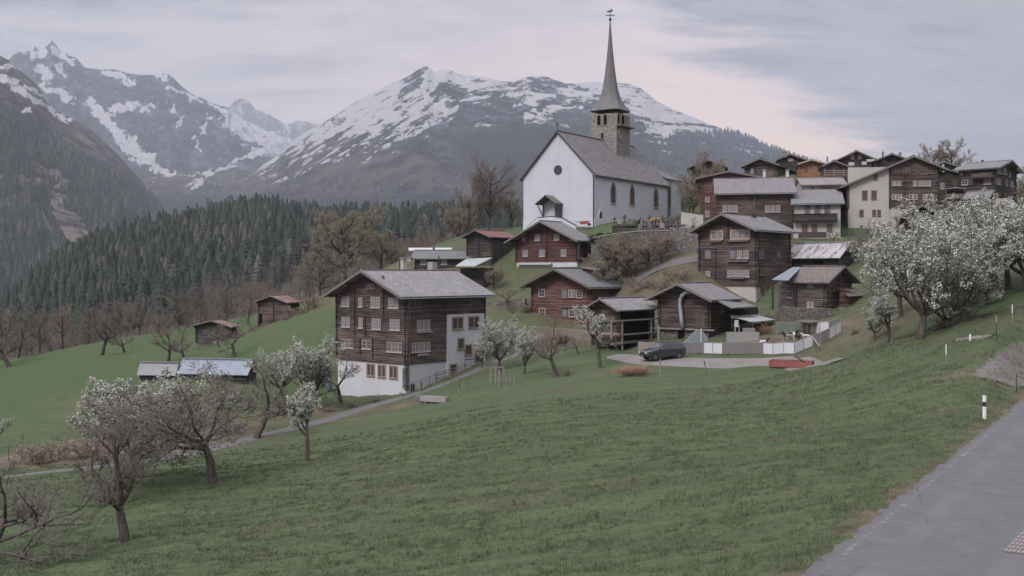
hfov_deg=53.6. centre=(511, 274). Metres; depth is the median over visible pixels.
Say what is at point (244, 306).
bare tree
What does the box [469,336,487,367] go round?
blossom tree
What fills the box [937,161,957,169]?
barn
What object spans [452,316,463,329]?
window
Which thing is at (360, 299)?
window
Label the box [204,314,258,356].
bare tree
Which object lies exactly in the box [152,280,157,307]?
spruce tree
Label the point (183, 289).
bare tree
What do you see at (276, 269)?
bare tree
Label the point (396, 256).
bare tree
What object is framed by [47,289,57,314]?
spruce tree
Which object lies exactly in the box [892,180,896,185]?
window
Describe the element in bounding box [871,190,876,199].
window
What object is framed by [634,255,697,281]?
village lane
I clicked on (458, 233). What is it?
bare tree
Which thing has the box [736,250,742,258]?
window
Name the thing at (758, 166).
log house
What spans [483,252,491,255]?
window
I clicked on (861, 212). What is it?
window
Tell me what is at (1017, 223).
blossom tree
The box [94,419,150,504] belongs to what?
bare tree
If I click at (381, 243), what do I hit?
budding tree
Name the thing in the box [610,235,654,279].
bare tree
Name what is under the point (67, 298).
spruce tree
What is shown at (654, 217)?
dumper
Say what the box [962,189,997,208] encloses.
shed
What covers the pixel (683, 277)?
shrub
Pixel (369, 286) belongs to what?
window
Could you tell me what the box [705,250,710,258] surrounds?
window
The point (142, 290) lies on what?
spruce tree
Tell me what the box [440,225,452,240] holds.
bare tree
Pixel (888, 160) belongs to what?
log house
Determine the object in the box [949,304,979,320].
shrub
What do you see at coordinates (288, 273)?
bare tree
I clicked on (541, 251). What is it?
window
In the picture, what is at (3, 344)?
bare tree
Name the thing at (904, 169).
window
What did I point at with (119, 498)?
bare tree
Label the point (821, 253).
barn
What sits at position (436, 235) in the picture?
bare tree
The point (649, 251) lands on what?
bare tree
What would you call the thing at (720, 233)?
window
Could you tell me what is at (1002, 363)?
paved layby
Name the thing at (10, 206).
slope forest
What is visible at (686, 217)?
garden wall
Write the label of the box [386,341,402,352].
window
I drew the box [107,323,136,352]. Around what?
bare tree
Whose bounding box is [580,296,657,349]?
granary
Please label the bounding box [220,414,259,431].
shrub
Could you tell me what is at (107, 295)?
spruce tree
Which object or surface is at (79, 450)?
shrub
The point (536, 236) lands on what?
window
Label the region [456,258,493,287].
shed
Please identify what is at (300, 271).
budding tree
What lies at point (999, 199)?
shed
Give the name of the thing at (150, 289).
spruce tree
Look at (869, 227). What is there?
bare tree
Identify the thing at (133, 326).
spruce tree
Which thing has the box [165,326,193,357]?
bare tree
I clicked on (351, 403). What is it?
shrub
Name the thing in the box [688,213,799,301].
log house
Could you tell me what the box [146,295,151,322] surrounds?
spruce tree
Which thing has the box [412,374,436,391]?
handrail
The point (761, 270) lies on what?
window
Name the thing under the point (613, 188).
window
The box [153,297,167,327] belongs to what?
spruce tree
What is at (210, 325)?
barn
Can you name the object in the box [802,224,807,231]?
window
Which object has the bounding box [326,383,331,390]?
barrel
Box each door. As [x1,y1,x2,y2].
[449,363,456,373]
[474,345,482,362]
[555,202,561,216]
[661,312,667,325]
[695,313,704,327]
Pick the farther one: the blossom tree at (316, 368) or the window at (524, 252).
the window at (524, 252)
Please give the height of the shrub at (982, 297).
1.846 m
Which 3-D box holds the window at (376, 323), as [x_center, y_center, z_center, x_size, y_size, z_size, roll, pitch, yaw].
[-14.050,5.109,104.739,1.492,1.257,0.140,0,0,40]
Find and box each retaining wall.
[590,230,669,260]
[670,227,697,252]
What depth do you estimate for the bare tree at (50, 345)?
276.70 m
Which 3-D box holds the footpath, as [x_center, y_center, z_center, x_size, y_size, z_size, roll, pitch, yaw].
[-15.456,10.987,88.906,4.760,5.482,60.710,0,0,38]
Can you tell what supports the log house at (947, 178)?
on the meadow
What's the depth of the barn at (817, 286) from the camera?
106.63 m
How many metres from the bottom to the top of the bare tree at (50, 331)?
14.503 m
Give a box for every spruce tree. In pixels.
[10,306,18,343]
[18,303,35,335]
[39,300,49,326]
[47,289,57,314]
[48,298,60,334]
[59,295,63,316]
[64,292,70,321]
[65,291,75,328]
[70,298,80,333]
[73,302,84,336]
[76,296,97,341]
[78,284,86,304]
[91,280,97,296]
[92,297,98,323]
[94,289,101,318]
[99,293,103,306]
[100,290,118,335]
[107,280,113,301]
[109,287,113,302]
[112,277,120,301]
[119,287,128,321]
[125,281,134,303]
[129,308,137,330]
[132,280,137,301]
[134,273,150,303]
[136,283,147,311]
[138,294,146,319]
[142,302,146,321]
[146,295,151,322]
[147,278,152,296]
[149,276,168,324]
[151,274,159,300]
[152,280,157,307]
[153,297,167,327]
[165,280,180,323]
[167,275,179,301]
[184,280,192,312]
[186,274,191,287]
[191,269,205,308]
[236,269,241,294]
[236,269,249,297]
[256,268,263,291]
[270,264,278,289]
[277,278,280,291]
[301,252,309,279]
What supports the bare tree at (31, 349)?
on the forest hill
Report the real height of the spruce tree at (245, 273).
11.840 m
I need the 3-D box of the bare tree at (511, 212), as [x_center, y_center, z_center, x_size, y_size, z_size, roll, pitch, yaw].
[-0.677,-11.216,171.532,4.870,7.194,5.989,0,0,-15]
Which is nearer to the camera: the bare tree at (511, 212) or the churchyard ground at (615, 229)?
the churchyard ground at (615, 229)
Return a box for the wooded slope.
[0,56,154,297]
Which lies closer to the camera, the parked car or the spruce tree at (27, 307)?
the parked car
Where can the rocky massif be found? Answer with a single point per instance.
(142, 127)
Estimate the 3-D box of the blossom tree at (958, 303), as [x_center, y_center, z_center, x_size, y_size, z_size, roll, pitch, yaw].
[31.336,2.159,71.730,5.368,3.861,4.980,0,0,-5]
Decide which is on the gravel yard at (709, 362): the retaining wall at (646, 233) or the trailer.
the trailer
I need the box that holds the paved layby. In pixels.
[962,338,1023,388]
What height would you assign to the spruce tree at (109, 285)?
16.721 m
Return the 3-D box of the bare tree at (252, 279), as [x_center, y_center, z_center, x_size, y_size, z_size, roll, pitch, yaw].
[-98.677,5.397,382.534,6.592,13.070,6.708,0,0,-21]
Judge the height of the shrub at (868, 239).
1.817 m
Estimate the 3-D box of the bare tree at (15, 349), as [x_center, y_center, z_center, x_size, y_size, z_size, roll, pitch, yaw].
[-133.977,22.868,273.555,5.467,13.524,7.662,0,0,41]
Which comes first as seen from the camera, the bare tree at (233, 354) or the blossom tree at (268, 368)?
the blossom tree at (268, 368)
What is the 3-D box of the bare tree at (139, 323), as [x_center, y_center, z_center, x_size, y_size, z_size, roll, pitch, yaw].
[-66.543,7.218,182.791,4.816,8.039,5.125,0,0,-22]
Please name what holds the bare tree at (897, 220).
on the meadow
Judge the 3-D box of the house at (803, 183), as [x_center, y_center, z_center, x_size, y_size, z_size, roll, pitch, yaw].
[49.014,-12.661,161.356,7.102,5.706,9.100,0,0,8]
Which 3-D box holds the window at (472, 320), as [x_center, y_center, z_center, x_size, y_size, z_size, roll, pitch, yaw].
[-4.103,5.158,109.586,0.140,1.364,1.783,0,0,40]
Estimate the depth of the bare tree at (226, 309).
177.44 m
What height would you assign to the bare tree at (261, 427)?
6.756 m
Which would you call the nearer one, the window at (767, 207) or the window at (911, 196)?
the window at (767, 207)
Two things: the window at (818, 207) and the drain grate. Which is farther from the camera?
the window at (818, 207)
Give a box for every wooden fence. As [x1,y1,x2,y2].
[436,364,465,379]
[854,288,895,296]
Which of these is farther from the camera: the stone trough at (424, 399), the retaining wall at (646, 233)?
the retaining wall at (646, 233)
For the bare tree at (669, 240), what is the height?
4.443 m
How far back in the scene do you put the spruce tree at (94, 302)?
346.01 m
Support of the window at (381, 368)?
in the log house at (402, 328)
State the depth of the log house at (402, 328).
105.79 m
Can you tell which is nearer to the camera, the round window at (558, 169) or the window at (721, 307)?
the window at (721, 307)
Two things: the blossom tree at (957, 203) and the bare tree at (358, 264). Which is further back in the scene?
the bare tree at (358, 264)
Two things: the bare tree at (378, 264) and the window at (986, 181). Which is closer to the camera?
the window at (986, 181)
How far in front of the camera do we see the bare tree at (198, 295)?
371.38 m
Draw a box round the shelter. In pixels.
[795,319,822,335]
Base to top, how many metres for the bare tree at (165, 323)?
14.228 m
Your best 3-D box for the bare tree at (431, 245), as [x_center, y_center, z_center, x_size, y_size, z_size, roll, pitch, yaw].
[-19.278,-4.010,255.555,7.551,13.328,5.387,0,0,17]
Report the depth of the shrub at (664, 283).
119.88 m
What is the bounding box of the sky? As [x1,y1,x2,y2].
[0,0,1023,183]
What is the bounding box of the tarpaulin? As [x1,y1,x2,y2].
[684,329,707,341]
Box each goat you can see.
[781,331,792,339]
[792,330,799,340]
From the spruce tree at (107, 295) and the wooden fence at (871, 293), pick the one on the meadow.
the wooden fence at (871, 293)
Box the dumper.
[650,216,661,223]
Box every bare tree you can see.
[0,307,21,359]
[0,310,19,366]
[0,456,54,538]
[0,465,107,575]
[1,305,42,357]
[4,337,32,357]
[14,333,36,352]
[15,324,36,355]
[20,303,55,352]
[25,315,65,348]
[32,342,49,353]
[33,323,52,352]
[33,325,60,352]
[42,302,75,349]
[44,320,59,350]
[47,323,70,349]
[52,326,76,350]
[57,305,73,326]
[58,306,74,332]
[58,334,82,347]
[60,322,101,345]
[68,300,109,343]
[73,410,151,543]
[77,322,90,343]
[79,313,90,342]
[81,310,136,355]
[82,307,102,337]
[83,321,108,343]
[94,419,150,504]
[97,301,119,332]
[100,309,121,337]
[104,297,134,338]
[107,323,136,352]
[114,300,132,329]
[114,301,137,333]
[119,302,138,336]
[131,293,156,334]
[131,315,153,335]
[141,305,181,333]
[147,301,166,332]
[147,311,175,333]
[147,324,192,360]
[159,310,174,331]
[160,286,192,329]
[165,288,186,325]
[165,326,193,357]
[181,286,195,300]
[187,284,205,308]
[188,283,204,305]
[188,289,215,322]
[190,305,212,326]
[198,287,220,317]
[200,280,219,313]
[200,317,231,346]
[203,284,217,310]
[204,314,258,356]
[209,283,245,320]
[214,282,232,320]
[218,269,233,289]
[219,264,234,278]
[221,294,243,318]
[226,286,241,310]
[233,360,304,438]
[236,280,264,315]
[236,285,266,324]
[239,295,256,315]
[243,274,256,292]
[245,282,262,308]
[247,281,269,298]
[256,279,269,304]
[261,273,278,293]
[268,262,280,278]
[280,261,295,287]
[292,276,311,299]
[294,269,320,297]
[299,271,313,298]
[303,267,317,292]
[315,349,360,401]
[323,270,340,292]
[330,256,346,281]
[351,248,366,272]
[372,252,393,268]
[378,240,411,263]
[400,236,422,255]
[400,238,411,256]
[404,235,421,252]
[416,238,438,247]
[421,234,446,247]
[428,221,443,244]
[431,227,445,244]
[439,208,466,237]
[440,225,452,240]
[441,183,492,233]
[445,211,474,236]
[466,152,523,229]
[482,265,504,289]
[495,281,525,306]
[496,188,522,226]
[504,303,518,318]
[525,317,564,376]
[562,332,587,353]
[579,241,627,272]
[592,231,652,282]
[592,261,624,283]
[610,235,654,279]
[630,236,668,271]
[649,229,681,262]
[673,172,706,211]
[678,151,724,193]
[680,196,699,211]
[685,218,697,229]
[825,226,839,241]
[847,232,866,253]
[859,279,873,297]
[862,218,876,238]
[891,213,904,228]
[917,141,949,163]
[933,136,976,169]
[1011,167,1023,200]
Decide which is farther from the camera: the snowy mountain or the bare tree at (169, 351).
the snowy mountain
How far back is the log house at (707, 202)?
157.19 m
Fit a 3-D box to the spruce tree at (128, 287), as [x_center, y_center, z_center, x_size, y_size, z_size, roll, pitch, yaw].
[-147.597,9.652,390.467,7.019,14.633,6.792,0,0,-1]
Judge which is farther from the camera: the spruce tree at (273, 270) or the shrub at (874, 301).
the spruce tree at (273, 270)
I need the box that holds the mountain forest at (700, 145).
[202,126,823,207]
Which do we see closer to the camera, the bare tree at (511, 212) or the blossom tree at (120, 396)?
the blossom tree at (120, 396)
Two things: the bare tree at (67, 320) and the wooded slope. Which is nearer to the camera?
the bare tree at (67, 320)
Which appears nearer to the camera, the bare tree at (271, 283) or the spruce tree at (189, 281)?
the bare tree at (271, 283)
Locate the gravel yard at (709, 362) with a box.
[606,354,844,370]
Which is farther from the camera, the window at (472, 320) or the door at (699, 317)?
the window at (472, 320)
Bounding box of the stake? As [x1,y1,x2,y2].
[891,329,893,344]
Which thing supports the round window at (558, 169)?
in the church
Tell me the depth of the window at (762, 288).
118.21 m
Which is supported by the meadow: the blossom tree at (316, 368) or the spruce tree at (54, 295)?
the blossom tree at (316, 368)
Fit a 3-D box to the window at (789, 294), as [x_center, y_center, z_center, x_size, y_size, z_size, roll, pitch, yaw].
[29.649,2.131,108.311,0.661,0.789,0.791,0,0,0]
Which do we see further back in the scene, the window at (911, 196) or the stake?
the window at (911, 196)
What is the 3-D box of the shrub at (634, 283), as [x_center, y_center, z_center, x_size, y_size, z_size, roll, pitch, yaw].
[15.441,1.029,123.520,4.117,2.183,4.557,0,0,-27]
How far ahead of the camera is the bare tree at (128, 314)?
304.12 m
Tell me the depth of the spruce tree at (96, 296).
351.14 m
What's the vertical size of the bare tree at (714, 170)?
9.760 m
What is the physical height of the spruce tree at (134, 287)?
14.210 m
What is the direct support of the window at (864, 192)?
in the log house at (871, 193)
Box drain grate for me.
[1003,530,1023,554]
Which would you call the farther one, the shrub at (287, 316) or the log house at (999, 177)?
the log house at (999, 177)
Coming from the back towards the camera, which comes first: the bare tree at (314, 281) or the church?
the bare tree at (314, 281)
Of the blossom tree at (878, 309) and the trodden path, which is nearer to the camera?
the trodden path
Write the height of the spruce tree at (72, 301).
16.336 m
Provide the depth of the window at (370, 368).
105.44 m
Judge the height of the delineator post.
1.140 m
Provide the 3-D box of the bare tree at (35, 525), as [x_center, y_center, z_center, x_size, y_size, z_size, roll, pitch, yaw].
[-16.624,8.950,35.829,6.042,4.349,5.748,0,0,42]
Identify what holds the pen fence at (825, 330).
on the meadow
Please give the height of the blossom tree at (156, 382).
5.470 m
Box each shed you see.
[137,361,179,380]
[177,358,259,384]
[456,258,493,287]
[899,204,942,238]
[943,187,966,216]
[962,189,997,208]
[992,198,1018,212]
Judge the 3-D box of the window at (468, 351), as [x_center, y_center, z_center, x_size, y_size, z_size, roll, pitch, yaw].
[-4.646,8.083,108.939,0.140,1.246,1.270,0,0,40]
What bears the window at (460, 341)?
in the log house at (402, 328)
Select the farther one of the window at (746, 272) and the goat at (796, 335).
the window at (746, 272)
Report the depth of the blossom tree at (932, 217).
96.11 m
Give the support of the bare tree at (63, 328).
on the meadow
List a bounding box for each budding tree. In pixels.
[289,251,340,295]
[305,204,385,281]
[361,229,399,268]
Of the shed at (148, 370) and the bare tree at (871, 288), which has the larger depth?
the shed at (148, 370)
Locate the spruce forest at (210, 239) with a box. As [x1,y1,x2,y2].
[0,192,522,333]
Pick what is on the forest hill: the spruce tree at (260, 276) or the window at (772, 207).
the spruce tree at (260, 276)
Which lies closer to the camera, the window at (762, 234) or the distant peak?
the window at (762, 234)
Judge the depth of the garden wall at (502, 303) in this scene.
131.79 m
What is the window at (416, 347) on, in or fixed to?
in the log house at (402, 328)
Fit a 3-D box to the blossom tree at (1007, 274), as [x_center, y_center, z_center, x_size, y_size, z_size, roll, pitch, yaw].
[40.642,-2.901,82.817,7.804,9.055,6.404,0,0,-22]
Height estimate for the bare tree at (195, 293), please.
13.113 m
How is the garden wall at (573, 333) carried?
on the meadow
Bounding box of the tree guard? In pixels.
[490,367,504,385]
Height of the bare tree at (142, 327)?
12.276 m
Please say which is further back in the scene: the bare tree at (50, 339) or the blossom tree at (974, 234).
the bare tree at (50, 339)
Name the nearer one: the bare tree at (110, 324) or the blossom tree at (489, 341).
the blossom tree at (489, 341)
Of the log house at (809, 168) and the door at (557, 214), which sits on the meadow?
the log house at (809, 168)
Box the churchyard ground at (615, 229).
[612,226,680,232]
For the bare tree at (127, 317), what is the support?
on the forest hill
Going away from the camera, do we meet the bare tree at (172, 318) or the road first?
the road
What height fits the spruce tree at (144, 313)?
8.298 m
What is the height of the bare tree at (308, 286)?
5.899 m
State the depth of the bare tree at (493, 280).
137.81 m
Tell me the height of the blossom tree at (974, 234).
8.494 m
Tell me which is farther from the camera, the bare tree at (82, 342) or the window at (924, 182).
the bare tree at (82, 342)
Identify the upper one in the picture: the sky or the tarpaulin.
the sky
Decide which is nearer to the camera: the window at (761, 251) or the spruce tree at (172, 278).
the window at (761, 251)
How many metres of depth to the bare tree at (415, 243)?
294.24 m
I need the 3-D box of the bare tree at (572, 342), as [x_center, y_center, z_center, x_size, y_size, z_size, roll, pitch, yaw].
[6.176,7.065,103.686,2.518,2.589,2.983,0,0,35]
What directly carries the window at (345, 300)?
in the log house at (402, 328)
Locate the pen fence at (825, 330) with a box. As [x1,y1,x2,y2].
[683,317,840,354]
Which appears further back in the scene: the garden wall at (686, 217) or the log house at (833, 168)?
the log house at (833, 168)
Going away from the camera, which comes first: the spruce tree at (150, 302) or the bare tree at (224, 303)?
the bare tree at (224, 303)
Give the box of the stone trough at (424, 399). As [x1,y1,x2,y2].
[415,395,448,403]
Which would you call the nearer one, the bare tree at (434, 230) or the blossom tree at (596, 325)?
the blossom tree at (596, 325)
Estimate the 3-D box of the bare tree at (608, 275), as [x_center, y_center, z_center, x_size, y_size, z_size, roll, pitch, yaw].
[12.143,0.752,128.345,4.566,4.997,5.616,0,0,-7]
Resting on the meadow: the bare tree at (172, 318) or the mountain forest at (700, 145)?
the bare tree at (172, 318)
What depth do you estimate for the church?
156.67 m
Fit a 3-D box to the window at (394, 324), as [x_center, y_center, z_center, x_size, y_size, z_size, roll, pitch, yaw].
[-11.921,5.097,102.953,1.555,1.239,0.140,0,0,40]
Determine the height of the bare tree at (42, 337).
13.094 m
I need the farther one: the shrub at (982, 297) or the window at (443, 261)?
the window at (443, 261)
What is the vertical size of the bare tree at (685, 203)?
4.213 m
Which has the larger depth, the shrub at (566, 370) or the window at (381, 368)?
the window at (381, 368)
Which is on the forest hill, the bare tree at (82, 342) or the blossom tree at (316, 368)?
the bare tree at (82, 342)
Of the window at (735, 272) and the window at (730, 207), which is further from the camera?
the window at (730, 207)
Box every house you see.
[322,257,495,395]
[405,247,472,268]
[504,220,590,266]
[519,267,621,323]
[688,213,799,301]
[695,170,761,218]
[713,169,796,228]
[740,157,795,176]
[775,151,807,174]
[791,189,844,238]
[794,159,825,176]
[795,177,847,189]
[819,156,851,182]
[835,155,946,228]
[836,150,875,166]
[871,151,904,166]
[937,164,958,203]
[952,159,1023,202]
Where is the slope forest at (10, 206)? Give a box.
[0,105,165,294]
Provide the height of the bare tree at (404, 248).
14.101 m
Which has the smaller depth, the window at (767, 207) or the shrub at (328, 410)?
the shrub at (328, 410)
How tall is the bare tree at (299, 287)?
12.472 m
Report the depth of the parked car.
93.41 m
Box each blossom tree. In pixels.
[0,417,14,434]
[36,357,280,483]
[67,363,237,476]
[137,374,192,403]
[243,348,298,398]
[271,331,346,407]
[286,381,321,461]
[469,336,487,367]
[475,314,528,371]
[513,325,543,373]
[572,304,609,367]
[840,224,916,317]
[858,205,1023,340]
[858,305,898,341]
[867,296,897,341]
[869,195,1023,304]
[904,214,996,321]
[907,207,957,244]
[908,279,1004,329]
[914,192,1017,226]
[951,265,989,323]
[963,187,1023,289]
[963,200,1023,284]
[974,248,1015,307]
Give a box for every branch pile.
[610,364,662,375]
[746,323,775,333]
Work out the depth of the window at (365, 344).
105.70 m
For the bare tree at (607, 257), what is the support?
on the meadow
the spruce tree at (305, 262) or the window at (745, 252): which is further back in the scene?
the spruce tree at (305, 262)
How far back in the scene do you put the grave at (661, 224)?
134.38 m
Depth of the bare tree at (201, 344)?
130.27 m
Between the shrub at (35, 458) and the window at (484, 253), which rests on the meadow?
the shrub at (35, 458)
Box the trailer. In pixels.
[769,356,813,367]
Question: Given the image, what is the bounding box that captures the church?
[520,9,682,229]
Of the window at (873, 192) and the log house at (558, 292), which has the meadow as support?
the log house at (558, 292)
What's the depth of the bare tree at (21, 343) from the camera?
163.17 m
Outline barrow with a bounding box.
[576,221,590,225]
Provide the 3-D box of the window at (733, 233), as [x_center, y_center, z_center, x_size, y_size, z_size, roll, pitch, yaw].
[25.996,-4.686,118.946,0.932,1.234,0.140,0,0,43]
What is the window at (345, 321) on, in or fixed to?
in the log house at (402, 328)
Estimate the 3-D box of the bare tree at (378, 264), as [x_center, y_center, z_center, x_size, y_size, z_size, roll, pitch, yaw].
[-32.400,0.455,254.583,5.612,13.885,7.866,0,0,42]
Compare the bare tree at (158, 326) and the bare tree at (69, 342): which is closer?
the bare tree at (158, 326)
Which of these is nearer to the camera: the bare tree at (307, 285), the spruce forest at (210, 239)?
the bare tree at (307, 285)
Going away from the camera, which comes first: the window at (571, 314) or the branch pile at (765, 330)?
the branch pile at (765, 330)
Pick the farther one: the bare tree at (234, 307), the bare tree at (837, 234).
the bare tree at (234, 307)
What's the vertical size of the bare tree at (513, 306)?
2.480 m
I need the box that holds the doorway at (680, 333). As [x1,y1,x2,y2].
[678,331,683,338]
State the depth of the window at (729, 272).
119.32 m
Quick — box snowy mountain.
[142,66,778,216]
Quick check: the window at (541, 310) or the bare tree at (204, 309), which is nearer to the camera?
the window at (541, 310)
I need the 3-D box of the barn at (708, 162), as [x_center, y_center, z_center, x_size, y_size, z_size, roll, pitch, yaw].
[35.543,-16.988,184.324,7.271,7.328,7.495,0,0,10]
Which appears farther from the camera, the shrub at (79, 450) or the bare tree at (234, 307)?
the bare tree at (234, 307)
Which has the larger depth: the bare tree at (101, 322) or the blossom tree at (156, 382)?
the bare tree at (101, 322)
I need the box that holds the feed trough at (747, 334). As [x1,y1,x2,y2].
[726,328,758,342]
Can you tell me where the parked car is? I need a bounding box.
[639,340,685,360]
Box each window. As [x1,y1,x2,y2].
[340,296,349,306]
[341,316,350,327]
[341,338,353,348]
[357,297,362,307]
[358,317,362,328]
[361,339,370,349]
[366,283,375,289]
[366,363,374,376]
[370,296,380,308]
[371,318,381,329]
[377,364,385,377]
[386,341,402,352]
[387,297,398,308]
[388,365,397,378]
[389,319,399,330]
[410,299,420,308]
[411,341,430,352]
[416,319,430,330]
[420,259,426,264]
[441,259,446,264]
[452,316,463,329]
[457,337,464,349]
[464,344,472,355]
[468,298,477,303]
[468,316,479,328]
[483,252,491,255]
[522,250,527,256]
[534,234,539,240]
[538,289,544,297]
[539,249,544,256]
[539,308,544,314]
[554,165,561,174]
[554,234,559,240]
[560,249,566,256]
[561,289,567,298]
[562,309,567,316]
[568,290,574,297]
[568,309,574,317]
[575,290,582,298]
[595,289,600,295]
[610,182,615,204]
[630,184,634,205]
[653,188,658,208]
[669,187,670,207]
[705,196,709,202]
[705,210,709,216]
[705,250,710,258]
[710,230,716,239]
[717,230,723,239]
[719,305,723,312]
[722,205,726,211]
[727,270,732,277]
[728,205,732,211]
[729,250,735,258]
[730,229,736,239]
[733,205,737,211]
[733,270,737,276]
[736,229,743,239]
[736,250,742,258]
[738,270,743,276]
[743,229,749,239]
[743,250,748,258]
[744,270,749,277]
[759,232,764,240]
[759,249,764,259]
[759,268,764,275]
[760,286,764,293]
[765,205,769,212]
[770,205,774,212]
[775,205,780,212]
[777,251,780,258]
[779,234,782,241]
[786,291,792,297]
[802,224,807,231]
[804,205,809,213]
[806,301,813,307]
[812,224,816,231]
[816,205,820,213]
[824,205,829,212]
[827,224,831,231]
[859,210,863,215]
[862,190,867,199]
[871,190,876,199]
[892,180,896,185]
[897,180,901,185]
[902,167,909,172]
[909,194,917,199]
[922,180,926,185]
[927,194,933,200]
[952,179,958,185]
[961,179,967,185]
[983,178,991,184]
[995,178,1000,184]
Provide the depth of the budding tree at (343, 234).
170.87 m
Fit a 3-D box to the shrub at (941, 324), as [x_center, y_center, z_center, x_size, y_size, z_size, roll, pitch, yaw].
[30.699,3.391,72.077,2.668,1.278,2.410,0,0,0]
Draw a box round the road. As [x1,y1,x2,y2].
[798,400,1023,575]
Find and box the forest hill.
[6,222,502,358]
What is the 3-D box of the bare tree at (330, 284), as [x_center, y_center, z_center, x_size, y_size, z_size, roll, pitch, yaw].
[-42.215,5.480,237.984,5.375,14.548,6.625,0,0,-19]
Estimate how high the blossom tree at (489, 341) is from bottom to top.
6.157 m
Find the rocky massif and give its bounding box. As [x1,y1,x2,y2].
[8,41,292,181]
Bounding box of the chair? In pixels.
[734,320,738,331]
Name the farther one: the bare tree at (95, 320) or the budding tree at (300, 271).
the bare tree at (95, 320)
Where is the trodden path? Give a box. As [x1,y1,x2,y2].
[955,334,993,340]
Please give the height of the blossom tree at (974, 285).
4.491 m
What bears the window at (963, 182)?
in the log house at (999, 177)
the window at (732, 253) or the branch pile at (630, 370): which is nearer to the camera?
the branch pile at (630, 370)
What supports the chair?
on the meadow
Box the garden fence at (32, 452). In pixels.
[8,448,64,464]
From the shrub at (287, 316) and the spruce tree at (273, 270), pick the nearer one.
the shrub at (287, 316)
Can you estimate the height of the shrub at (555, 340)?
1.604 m
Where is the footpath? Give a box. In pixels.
[2,352,520,478]
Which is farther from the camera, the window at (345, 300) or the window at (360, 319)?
the window at (345, 300)
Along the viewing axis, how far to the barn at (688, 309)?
104.76 m
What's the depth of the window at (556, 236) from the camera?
138.97 m
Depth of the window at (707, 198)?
157.21 m
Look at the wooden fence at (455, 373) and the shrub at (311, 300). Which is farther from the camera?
the shrub at (311, 300)
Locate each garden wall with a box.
[488,299,526,307]
[525,326,593,345]
[638,342,655,353]
[681,210,703,228]
[780,307,831,321]
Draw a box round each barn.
[190,319,242,349]
[252,295,302,326]
[459,229,514,265]
[644,282,775,341]
[687,159,728,185]
[772,265,863,316]
[791,241,861,268]
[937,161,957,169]
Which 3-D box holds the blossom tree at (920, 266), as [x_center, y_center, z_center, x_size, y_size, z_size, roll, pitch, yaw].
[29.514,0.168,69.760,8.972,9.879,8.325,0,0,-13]
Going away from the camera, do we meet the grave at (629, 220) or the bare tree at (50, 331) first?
the grave at (629, 220)
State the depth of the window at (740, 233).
118.33 m
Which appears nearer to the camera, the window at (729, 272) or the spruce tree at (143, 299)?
the window at (729, 272)
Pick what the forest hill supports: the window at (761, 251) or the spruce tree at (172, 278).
the spruce tree at (172, 278)
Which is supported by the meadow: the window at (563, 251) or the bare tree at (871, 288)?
the bare tree at (871, 288)
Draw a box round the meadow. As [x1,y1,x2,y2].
[0,174,1023,575]
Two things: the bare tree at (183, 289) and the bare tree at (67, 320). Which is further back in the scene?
the bare tree at (183, 289)
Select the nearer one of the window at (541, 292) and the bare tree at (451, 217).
the window at (541, 292)
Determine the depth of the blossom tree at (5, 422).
86.68 m
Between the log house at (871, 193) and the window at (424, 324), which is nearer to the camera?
the window at (424, 324)
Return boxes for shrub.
[11,437,82,462]
[11,442,55,464]
[52,438,102,459]
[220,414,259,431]
[275,303,309,316]
[278,312,299,320]
[284,290,328,309]
[318,404,336,412]
[344,399,361,407]
[362,394,379,402]
[518,300,538,312]
[542,336,564,345]
[549,333,569,345]
[558,367,572,374]
[588,227,629,243]
[620,275,652,291]
[646,276,675,291]
[656,266,692,281]
[731,318,747,323]
[759,311,779,321]
[847,326,861,334]
[856,297,893,305]
[860,235,881,244]
[882,224,905,235]
[928,314,959,330]
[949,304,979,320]
[951,286,1001,305]
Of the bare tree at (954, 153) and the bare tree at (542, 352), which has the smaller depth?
the bare tree at (542, 352)
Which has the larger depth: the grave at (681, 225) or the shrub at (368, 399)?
the grave at (681, 225)
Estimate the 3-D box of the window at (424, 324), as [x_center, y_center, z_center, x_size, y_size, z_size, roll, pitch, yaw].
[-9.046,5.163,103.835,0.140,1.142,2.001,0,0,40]
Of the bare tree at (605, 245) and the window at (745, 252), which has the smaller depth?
the window at (745, 252)
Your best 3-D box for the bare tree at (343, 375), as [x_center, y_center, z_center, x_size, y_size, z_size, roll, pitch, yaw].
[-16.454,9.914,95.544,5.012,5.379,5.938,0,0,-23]
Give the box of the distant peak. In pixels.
[228,98,317,140]
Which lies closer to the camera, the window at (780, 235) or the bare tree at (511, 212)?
the window at (780, 235)
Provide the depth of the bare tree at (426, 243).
273.19 m
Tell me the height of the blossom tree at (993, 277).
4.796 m
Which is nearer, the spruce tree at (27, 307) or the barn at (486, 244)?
the barn at (486, 244)
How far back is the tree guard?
91.92 m
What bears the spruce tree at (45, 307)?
on the forest hill
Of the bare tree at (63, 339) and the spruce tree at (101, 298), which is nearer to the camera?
the bare tree at (63, 339)
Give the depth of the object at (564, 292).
126.57 m
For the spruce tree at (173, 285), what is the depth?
336.99 m
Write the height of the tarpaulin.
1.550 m
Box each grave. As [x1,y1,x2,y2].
[627,218,635,225]
[641,219,650,229]
[659,222,669,229]
[676,215,685,226]
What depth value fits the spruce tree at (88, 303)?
334.88 m
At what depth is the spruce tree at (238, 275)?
415.81 m
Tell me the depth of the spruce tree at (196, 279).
391.93 m

